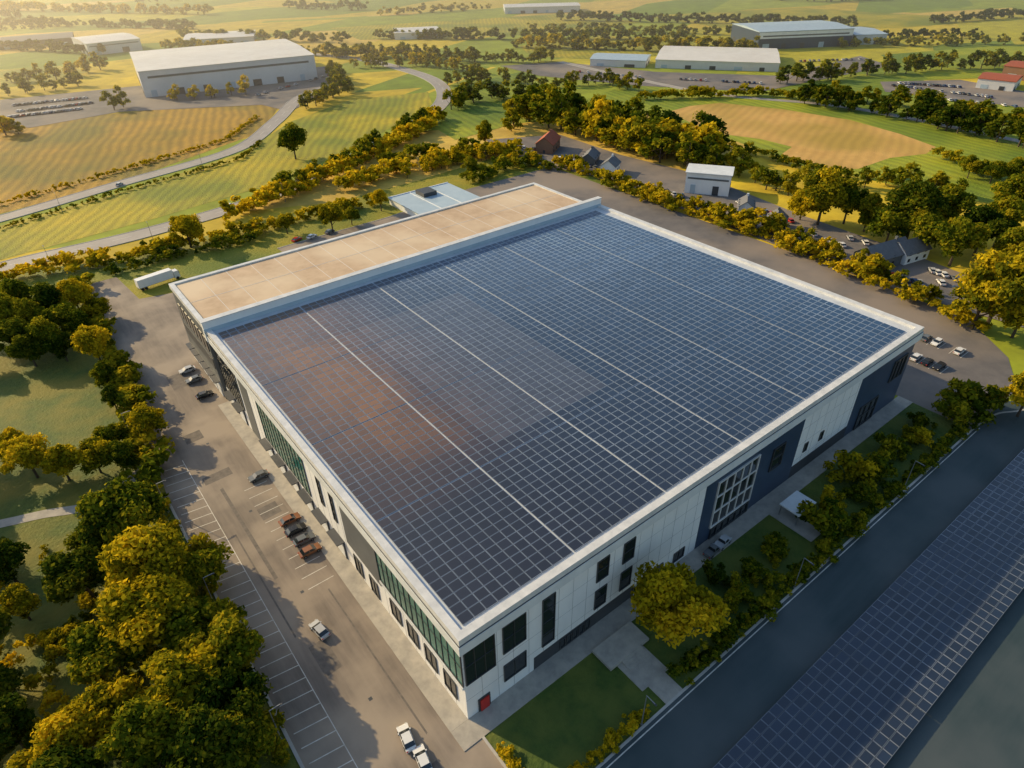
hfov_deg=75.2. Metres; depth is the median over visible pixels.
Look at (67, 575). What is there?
broadleaf tree
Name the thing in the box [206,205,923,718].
solar warehouse
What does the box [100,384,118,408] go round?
broadleaf tree
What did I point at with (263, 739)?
broadleaf tree
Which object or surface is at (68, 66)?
tree belt
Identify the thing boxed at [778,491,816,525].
entrance canopy
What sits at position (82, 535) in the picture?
broadleaf tree
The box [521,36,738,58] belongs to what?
yellow field
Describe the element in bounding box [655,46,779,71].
retail warehouse
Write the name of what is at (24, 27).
distant tree belt
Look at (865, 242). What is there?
parked car
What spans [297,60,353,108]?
tree belt
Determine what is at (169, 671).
broadleaf tree
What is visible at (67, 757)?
broadleaf tree
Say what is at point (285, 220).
broadleaf tree
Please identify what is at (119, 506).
broadleaf tree
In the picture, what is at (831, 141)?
stubble field
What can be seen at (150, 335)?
car park
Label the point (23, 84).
tree belt
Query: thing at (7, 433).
broadleaf tree
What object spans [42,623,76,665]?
broadleaf tree
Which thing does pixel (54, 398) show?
lawn
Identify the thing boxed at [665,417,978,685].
hedge
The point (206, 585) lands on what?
street lamp
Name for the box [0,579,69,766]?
undergrowth
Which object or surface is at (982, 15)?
distant tree belt
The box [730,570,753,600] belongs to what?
shrub
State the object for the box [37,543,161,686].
undergrowth
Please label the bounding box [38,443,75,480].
broadleaf tree
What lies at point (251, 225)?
hedge
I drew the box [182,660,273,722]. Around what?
broadleaf tree
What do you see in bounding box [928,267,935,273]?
parked car
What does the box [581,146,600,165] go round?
workshop
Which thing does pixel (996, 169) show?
broadleaf tree
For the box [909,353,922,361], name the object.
parked car
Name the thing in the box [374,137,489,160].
hedge
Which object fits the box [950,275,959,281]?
parked car
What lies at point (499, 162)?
hedge
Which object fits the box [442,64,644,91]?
tree belt
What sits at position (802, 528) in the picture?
footpath
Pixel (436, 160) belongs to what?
hedgerow trees
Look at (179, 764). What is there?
broadleaf tree
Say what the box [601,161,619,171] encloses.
walls
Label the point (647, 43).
distant tree belt
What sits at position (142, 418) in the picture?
broadleaf tree
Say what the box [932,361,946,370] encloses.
parked car
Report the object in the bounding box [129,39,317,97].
distribution warehouse
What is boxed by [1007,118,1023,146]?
broadleaf tree
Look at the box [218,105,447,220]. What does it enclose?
hedge
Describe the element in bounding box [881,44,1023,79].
green field
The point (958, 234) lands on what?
broadleaf tree
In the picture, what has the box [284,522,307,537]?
parked car
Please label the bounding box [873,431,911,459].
shrub
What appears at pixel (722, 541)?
pickup truck
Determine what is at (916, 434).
shrub
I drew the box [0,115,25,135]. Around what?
broadleaf tree
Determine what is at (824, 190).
broadleaf tree
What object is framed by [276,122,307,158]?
broadleaf tree
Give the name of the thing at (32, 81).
yellow field
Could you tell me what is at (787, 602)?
road edge line
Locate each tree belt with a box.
[0,0,213,14]
[0,8,22,18]
[0,15,197,28]
[0,22,52,30]
[0,38,105,53]
[0,71,82,95]
[4,51,108,81]
[159,37,436,59]
[166,74,249,99]
[176,27,350,43]
[282,0,368,9]
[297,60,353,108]
[324,41,554,62]
[349,51,480,71]
[372,25,698,38]
[377,1,491,14]
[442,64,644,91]
[442,78,561,109]
[500,83,592,130]
[510,31,760,50]
[527,22,731,34]
[527,85,725,168]
[551,154,992,332]
[555,80,730,153]
[556,9,857,26]
[581,96,729,158]
[640,181,895,276]
[689,195,944,299]
[712,146,803,195]
[775,48,1023,82]
[794,78,1023,148]
[799,161,1000,198]
[827,80,1023,121]
[838,32,1023,46]
[883,28,984,37]
[929,8,1023,22]
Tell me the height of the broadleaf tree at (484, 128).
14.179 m
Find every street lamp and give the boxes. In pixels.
[203,572,214,601]
[269,703,281,738]
[640,695,656,725]
[793,558,814,587]
[905,461,924,484]
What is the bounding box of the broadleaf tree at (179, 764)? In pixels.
[166,757,193,767]
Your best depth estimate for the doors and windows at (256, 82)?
491.68 m
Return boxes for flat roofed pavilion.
[388,182,478,215]
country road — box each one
[0,53,451,270]
[0,84,327,222]
[559,61,1022,143]
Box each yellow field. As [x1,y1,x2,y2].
[0,66,86,86]
[0,92,431,259]
[331,14,635,39]
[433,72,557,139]
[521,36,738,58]
[654,8,993,27]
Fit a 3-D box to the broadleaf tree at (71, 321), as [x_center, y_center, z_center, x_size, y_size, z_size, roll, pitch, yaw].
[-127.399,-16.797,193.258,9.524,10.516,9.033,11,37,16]
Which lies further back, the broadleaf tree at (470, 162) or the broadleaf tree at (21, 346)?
the broadleaf tree at (470, 162)
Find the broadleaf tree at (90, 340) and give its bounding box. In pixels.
[70,324,111,359]
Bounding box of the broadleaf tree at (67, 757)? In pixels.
[27,739,107,767]
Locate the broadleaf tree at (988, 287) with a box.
[949,275,1021,329]
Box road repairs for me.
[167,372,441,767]
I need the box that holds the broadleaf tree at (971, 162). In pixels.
[960,154,983,177]
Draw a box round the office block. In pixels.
[684,163,734,196]
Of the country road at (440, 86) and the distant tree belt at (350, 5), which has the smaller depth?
the country road at (440, 86)
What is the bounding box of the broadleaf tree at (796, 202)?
[787,189,816,219]
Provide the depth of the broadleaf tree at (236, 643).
101.36 m
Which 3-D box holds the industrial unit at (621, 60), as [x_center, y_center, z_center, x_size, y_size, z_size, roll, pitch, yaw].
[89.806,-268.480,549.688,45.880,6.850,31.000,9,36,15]
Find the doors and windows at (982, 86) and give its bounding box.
[980,84,1018,90]
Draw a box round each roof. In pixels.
[535,129,560,145]
[600,154,620,167]
[898,237,932,256]
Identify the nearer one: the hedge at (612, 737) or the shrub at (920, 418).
the hedge at (612, 737)
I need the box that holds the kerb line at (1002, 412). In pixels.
[977,409,1023,425]
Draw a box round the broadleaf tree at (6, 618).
[0,607,14,639]
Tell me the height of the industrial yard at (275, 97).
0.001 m
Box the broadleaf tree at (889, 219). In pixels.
[865,202,910,241]
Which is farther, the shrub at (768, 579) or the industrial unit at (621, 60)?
the industrial unit at (621, 60)
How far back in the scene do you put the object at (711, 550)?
125.90 m
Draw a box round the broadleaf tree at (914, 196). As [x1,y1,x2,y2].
[884,179,950,238]
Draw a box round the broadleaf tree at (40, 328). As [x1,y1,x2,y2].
[23,315,61,354]
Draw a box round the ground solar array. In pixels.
[713,449,1023,767]
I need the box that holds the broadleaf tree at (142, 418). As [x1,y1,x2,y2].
[126,404,165,440]
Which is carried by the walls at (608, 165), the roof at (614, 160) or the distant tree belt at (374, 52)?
the roof at (614, 160)
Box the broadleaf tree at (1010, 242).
[992,226,1023,263]
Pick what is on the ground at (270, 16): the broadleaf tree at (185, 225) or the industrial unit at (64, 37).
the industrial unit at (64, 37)
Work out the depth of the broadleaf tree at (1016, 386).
155.10 m
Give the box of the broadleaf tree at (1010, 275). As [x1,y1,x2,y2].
[953,247,1023,323]
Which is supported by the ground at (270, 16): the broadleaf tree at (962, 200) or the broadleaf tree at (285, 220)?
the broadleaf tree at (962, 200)
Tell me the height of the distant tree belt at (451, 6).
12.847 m
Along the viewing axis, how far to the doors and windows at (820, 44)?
596.21 m
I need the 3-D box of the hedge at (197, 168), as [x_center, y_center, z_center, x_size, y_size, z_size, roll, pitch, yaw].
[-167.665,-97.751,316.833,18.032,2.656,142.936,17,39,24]
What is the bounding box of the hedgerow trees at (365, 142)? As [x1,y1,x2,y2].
[270,107,432,184]
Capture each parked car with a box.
[178,365,195,374]
[185,374,202,384]
[195,390,213,399]
[248,469,268,482]
[278,512,301,526]
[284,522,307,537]
[291,237,301,241]
[292,531,315,547]
[298,542,321,558]
[306,234,316,238]
[308,619,329,640]
[324,229,334,233]
[396,722,416,753]
[412,743,432,767]
[838,242,846,247]
[846,235,853,240]
[861,240,869,245]
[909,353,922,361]
[920,357,933,366]
[921,334,932,341]
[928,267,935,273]
[930,337,943,346]
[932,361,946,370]
[935,269,941,274]
[936,279,946,285]
[941,271,948,276]
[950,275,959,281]
[953,347,965,355]
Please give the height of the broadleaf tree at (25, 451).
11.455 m
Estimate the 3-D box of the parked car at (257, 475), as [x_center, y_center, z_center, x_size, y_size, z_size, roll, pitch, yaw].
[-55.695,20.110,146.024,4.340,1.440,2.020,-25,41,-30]
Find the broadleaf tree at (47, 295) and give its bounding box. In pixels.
[28,281,61,312]
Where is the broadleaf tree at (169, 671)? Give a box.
[129,642,220,713]
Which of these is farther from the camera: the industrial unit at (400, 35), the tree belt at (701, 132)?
the industrial unit at (400, 35)
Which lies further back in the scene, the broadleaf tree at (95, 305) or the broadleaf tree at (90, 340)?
the broadleaf tree at (95, 305)
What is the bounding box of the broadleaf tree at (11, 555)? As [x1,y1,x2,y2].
[0,536,30,584]
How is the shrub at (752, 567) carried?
on the lawn at (568, 718)
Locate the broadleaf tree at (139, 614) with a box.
[90,572,200,656]
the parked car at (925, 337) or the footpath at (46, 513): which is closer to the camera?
the footpath at (46, 513)
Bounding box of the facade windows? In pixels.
[214,344,914,711]
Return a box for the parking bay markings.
[163,460,357,767]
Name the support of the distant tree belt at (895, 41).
on the ground at (270, 16)
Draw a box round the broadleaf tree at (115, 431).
[91,421,132,440]
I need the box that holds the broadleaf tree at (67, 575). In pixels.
[37,545,109,605]
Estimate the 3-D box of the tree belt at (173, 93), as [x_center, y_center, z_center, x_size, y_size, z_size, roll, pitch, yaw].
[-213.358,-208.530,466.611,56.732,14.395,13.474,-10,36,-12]
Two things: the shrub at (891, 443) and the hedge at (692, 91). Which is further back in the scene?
the hedge at (692, 91)
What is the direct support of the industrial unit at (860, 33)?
on the ground at (270, 16)
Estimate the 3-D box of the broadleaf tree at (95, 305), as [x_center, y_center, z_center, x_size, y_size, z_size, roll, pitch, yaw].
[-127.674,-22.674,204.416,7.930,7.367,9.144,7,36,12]
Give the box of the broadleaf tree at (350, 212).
[343,206,360,224]
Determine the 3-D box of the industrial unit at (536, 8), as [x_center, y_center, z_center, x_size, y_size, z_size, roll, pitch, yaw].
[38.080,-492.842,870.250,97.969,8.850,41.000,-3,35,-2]
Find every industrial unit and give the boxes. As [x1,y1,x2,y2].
[0,32,73,49]
[71,32,142,55]
[183,30,256,45]
[394,26,437,39]
[503,2,580,13]
[590,53,650,67]
[851,27,887,44]
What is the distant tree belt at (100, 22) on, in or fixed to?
on the ground at (270, 16)
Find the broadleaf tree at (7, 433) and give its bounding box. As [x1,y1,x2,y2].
[0,426,28,463]
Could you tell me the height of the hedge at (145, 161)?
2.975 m
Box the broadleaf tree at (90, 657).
[62,619,148,686]
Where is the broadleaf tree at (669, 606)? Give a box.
[630,560,730,648]
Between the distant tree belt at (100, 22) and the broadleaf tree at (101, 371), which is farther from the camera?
the distant tree belt at (100, 22)
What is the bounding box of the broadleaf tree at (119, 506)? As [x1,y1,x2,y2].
[75,475,168,549]
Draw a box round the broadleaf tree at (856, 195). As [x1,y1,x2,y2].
[833,177,869,223]
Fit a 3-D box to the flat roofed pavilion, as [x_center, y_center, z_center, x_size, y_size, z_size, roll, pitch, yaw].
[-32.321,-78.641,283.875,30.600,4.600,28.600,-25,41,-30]
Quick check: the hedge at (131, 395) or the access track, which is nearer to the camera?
the hedge at (131, 395)
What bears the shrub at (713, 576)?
on the lawn at (568, 718)
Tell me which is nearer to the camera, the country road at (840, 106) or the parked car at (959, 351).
the parked car at (959, 351)
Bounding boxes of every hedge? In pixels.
[0,114,259,203]
[0,140,262,228]
[0,246,110,279]
[68,272,175,497]
[84,192,376,267]
[103,229,262,274]
[155,497,289,766]
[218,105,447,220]
[332,138,533,188]
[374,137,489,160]
[459,150,564,183]
[496,741,523,767]
[567,704,650,767]
[636,83,834,99]
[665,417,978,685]
[728,139,896,176]
[932,146,1009,176]
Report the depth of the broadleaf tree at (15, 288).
199.06 m
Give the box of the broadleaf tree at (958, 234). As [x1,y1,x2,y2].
[931,216,991,266]
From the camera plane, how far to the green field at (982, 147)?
374.07 m
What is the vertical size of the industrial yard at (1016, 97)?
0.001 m
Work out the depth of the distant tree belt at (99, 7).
944.75 m
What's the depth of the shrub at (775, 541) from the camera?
124.78 m
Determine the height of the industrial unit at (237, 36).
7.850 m
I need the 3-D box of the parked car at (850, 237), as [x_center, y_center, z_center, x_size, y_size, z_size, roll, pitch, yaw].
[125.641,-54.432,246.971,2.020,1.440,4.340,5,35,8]
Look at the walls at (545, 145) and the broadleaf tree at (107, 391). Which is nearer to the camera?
the broadleaf tree at (107, 391)
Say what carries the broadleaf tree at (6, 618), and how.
on the lawn at (54, 398)
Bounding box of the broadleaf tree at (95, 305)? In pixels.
[81,297,111,318]
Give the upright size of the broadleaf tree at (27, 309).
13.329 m
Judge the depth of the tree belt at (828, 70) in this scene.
493.60 m
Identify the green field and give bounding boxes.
[586,72,1023,202]
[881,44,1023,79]
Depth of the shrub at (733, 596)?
115.63 m
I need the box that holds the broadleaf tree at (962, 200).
[937,183,977,219]
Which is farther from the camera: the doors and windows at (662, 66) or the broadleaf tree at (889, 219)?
the doors and windows at (662, 66)
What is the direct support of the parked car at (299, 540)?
on the car park
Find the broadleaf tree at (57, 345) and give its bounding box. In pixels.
[40,331,75,361]
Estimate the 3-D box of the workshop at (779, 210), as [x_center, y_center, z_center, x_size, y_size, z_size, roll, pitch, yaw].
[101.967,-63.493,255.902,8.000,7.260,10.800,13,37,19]
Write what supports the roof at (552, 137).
on the walls at (545, 145)
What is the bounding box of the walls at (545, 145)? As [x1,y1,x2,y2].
[536,138,559,153]
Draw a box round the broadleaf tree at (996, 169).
[977,160,1008,183]
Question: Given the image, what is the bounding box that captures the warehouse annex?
[168,182,601,398]
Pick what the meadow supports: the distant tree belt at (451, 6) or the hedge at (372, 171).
the hedge at (372, 171)
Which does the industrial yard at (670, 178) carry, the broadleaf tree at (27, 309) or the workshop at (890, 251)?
the workshop at (890, 251)
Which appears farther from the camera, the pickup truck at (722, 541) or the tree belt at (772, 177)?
the tree belt at (772, 177)
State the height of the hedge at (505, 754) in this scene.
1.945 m
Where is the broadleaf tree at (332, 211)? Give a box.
[318,202,343,232]
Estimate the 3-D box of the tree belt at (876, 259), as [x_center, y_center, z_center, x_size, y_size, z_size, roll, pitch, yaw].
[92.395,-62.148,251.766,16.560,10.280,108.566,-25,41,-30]
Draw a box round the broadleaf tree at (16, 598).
[0,582,41,620]
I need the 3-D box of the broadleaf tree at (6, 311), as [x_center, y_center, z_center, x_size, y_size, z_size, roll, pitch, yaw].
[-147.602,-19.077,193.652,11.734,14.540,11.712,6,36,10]
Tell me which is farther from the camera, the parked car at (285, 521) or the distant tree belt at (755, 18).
the distant tree belt at (755, 18)
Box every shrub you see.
[701,559,730,585]
[723,586,747,613]
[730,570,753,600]
[739,555,763,581]
[759,568,773,588]
[760,531,788,558]
[795,496,851,537]
[818,484,847,519]
[822,449,879,483]
[840,481,878,503]
[856,449,898,482]
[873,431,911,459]
[901,424,933,447]
[905,411,930,427]
[931,395,970,425]
[935,377,997,425]
[975,384,1011,409]
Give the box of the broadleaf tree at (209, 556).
[175,532,233,591]
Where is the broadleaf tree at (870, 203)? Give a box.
[858,192,886,231]
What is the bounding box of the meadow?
[0,155,624,318]
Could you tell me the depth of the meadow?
250.76 m
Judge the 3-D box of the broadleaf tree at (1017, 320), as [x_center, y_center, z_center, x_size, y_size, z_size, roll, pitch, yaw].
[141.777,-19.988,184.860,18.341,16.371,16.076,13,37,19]
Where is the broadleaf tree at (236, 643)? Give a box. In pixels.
[174,617,265,682]
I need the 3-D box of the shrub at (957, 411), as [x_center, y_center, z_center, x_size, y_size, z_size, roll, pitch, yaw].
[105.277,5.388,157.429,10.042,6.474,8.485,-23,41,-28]
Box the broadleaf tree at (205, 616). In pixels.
[156,594,246,652]
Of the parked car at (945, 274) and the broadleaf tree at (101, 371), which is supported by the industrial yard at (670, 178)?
the parked car at (945, 274)
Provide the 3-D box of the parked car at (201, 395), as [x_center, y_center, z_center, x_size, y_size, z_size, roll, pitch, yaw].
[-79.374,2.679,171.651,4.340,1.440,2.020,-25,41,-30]
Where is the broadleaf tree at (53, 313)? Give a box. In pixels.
[40,300,79,326]
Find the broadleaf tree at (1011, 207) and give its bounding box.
[988,195,1023,248]
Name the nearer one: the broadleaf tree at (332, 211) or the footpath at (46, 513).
the footpath at (46, 513)
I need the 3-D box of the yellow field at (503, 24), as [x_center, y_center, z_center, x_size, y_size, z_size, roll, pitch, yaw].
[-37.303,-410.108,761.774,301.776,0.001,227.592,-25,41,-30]
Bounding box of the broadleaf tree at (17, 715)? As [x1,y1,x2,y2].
[0,691,38,760]
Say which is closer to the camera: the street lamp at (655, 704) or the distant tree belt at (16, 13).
the street lamp at (655, 704)
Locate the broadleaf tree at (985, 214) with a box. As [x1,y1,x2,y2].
[962,204,1017,255]
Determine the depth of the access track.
262.26 m
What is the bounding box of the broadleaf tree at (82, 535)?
[63,520,103,552]
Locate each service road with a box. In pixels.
[466,168,1012,428]
[601,401,1023,767]
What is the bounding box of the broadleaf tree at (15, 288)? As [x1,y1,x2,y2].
[0,277,33,299]
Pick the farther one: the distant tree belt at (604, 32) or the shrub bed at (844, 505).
the distant tree belt at (604, 32)
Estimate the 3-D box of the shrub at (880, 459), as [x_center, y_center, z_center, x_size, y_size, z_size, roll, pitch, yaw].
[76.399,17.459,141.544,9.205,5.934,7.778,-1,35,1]
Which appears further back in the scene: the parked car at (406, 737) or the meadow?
the meadow
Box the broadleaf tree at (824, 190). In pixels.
[799,166,853,224]
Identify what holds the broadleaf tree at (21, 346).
on the lawn at (54, 398)
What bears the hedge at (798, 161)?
on the ground at (270, 16)
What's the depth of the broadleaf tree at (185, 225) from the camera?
244.90 m
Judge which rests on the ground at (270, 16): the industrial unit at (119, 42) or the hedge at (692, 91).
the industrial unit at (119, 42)
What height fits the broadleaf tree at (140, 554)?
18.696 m
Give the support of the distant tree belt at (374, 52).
on the ground at (270, 16)
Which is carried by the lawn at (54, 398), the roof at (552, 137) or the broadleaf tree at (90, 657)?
the broadleaf tree at (90, 657)
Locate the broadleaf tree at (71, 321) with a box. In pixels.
[58,308,92,335]
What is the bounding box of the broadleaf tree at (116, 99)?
[99,85,130,109]
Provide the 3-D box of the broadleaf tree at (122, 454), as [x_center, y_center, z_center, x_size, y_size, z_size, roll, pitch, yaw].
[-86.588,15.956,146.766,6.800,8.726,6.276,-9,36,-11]
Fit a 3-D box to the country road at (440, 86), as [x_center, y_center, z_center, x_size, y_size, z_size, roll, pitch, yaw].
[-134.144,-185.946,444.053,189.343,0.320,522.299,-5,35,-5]
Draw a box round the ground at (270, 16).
[0,0,1023,762]
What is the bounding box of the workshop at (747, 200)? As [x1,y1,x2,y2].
[737,193,755,210]
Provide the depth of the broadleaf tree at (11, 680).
101.65 m
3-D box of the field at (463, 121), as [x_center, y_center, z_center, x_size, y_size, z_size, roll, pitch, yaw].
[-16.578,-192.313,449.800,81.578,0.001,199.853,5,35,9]
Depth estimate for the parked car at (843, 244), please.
240.77 m
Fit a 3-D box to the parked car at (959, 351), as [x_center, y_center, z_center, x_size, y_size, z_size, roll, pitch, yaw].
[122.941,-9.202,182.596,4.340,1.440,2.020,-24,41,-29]
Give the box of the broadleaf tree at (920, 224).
[906,207,955,248]
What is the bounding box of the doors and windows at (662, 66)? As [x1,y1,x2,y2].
[661,65,764,70]
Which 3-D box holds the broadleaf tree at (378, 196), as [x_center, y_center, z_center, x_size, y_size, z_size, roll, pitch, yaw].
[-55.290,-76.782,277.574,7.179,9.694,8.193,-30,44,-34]
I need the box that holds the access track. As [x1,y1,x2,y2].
[277,211,410,251]
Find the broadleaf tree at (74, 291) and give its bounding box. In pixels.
[56,278,94,309]
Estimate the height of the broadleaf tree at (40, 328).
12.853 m
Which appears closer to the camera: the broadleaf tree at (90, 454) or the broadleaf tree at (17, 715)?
the broadleaf tree at (17, 715)
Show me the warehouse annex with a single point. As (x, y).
(227, 296)
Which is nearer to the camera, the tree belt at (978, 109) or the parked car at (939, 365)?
the parked car at (939, 365)
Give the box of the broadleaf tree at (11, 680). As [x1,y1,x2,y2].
[0,663,24,698]
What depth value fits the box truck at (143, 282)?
224.08 m
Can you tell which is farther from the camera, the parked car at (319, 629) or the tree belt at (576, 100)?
the tree belt at (576, 100)
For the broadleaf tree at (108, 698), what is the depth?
95.79 m
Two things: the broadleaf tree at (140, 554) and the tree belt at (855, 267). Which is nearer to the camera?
the broadleaf tree at (140, 554)
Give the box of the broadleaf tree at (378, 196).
[369,189,388,210]
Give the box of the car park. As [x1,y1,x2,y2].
[91,277,503,767]
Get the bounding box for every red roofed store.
[975,72,1023,91]
[1002,60,1023,80]
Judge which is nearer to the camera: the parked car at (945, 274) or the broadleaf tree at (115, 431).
the broadleaf tree at (115, 431)
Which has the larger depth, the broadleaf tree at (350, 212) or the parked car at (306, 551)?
the broadleaf tree at (350, 212)
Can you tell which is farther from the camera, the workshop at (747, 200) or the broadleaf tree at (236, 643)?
the workshop at (747, 200)
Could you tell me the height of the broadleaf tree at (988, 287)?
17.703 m
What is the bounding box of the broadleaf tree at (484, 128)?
[476,120,492,141]
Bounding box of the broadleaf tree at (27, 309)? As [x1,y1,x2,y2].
[8,297,44,322]
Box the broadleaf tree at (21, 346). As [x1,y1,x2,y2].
[4,334,50,366]
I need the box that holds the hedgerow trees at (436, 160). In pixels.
[400,141,537,177]
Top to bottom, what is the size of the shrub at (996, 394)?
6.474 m
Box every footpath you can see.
[0,464,140,527]
[769,505,820,541]
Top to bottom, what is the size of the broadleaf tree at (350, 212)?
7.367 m
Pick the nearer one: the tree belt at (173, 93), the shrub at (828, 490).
the shrub at (828, 490)
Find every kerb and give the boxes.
[166,496,304,767]
[482,429,973,767]
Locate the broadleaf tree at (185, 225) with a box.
[168,213,204,247]
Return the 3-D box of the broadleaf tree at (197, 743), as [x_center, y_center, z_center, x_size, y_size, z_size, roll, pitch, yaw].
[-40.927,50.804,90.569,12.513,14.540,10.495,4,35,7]
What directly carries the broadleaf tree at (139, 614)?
on the lawn at (54, 398)
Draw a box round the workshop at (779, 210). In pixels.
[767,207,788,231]
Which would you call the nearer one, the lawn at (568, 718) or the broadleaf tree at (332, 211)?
the lawn at (568, 718)
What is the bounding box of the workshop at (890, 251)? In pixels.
[853,236,907,264]
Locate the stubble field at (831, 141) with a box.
[673,103,934,169]
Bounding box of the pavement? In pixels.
[218,396,912,751]
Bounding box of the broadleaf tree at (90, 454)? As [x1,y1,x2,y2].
[65,435,115,475]
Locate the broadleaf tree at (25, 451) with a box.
[0,432,50,477]
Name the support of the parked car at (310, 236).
on the access track
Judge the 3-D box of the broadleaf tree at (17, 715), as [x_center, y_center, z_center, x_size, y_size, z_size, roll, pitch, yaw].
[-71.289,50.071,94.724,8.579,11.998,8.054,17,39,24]
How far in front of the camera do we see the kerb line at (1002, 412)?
160.99 m
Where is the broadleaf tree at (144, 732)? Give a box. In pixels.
[94,697,189,767]
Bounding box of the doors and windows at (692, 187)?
[688,177,730,195]
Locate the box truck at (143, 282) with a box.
[134,268,180,290]
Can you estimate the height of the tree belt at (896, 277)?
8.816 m
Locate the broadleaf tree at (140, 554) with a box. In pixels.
[96,521,197,586]
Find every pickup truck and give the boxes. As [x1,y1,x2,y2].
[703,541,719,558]
[714,534,731,550]
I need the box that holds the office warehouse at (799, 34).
[731,20,854,48]
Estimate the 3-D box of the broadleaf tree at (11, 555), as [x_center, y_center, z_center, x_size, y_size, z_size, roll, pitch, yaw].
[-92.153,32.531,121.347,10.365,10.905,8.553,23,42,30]
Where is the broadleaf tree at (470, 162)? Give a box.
[460,155,477,171]
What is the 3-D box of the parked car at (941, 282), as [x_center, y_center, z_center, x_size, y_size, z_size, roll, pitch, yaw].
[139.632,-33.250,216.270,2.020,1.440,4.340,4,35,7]
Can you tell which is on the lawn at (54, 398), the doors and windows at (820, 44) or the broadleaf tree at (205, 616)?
the broadleaf tree at (205, 616)
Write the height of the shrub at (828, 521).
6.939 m
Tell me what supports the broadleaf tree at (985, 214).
on the ground at (270, 16)
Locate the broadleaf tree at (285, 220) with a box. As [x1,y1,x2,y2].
[274,212,295,233]
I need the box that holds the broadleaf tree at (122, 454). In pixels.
[103,439,137,469]
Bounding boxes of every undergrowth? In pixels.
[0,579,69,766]
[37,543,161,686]
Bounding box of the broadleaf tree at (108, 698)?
[67,674,143,753]
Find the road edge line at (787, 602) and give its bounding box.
[606,339,979,767]
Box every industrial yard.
[0,66,329,127]
[486,135,1023,326]
[503,56,881,89]
[880,80,1023,106]
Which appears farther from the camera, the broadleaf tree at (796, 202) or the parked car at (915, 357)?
the broadleaf tree at (796, 202)
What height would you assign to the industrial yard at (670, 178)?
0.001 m
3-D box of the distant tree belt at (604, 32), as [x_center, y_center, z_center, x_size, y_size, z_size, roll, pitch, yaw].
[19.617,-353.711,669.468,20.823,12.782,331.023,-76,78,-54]
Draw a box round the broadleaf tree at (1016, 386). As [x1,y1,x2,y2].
[1008,371,1023,416]
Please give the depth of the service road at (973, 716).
108.17 m
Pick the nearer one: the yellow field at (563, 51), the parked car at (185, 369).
the parked car at (185, 369)
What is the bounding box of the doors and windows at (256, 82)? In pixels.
[136,61,308,96]
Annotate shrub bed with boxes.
[703,546,790,629]
[838,422,937,508]
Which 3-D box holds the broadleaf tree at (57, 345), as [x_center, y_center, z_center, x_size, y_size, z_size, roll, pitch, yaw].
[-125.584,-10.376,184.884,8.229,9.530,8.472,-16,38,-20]
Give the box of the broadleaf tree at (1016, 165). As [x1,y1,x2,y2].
[1006,156,1023,175]
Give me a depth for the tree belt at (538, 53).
575.19 m
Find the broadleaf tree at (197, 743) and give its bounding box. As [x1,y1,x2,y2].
[157,703,254,767]
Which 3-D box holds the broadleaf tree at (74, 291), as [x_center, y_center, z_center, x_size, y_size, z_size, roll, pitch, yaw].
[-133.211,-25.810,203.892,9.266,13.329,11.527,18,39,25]
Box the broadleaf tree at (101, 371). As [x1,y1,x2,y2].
[89,360,116,385]
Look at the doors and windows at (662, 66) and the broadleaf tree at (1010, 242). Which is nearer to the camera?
the broadleaf tree at (1010, 242)
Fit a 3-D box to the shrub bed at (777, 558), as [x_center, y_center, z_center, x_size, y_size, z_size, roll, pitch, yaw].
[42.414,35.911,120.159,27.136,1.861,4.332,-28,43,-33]
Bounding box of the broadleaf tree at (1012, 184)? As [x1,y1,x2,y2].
[990,173,1023,201]
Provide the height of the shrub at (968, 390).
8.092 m
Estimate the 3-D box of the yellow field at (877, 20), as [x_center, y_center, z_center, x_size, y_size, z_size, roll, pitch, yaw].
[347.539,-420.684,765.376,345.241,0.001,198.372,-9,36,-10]
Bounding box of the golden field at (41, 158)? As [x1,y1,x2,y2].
[0,105,276,213]
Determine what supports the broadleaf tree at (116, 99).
on the industrial yard at (275, 97)
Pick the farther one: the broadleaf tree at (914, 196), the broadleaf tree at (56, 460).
the broadleaf tree at (914, 196)
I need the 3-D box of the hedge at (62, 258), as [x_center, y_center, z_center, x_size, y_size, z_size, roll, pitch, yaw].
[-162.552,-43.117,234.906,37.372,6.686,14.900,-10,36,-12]
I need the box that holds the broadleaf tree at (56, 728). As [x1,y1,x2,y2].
[5,698,102,767]
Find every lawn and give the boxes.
[0,304,299,767]
[485,403,970,767]
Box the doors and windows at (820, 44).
[733,32,849,48]
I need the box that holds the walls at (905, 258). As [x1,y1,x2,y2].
[898,243,929,264]
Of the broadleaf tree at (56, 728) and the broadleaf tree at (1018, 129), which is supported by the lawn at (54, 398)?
the broadleaf tree at (56, 728)
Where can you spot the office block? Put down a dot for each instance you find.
(705, 179)
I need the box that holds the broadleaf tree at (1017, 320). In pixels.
[984,301,1023,337]
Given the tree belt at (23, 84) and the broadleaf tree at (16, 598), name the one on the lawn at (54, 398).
the broadleaf tree at (16, 598)
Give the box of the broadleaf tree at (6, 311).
[0,292,15,320]
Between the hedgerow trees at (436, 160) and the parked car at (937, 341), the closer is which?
the parked car at (937, 341)
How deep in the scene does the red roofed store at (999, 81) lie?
447.17 m
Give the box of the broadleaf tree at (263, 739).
[214,698,280,767]
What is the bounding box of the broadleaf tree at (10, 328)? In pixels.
[0,315,29,351]

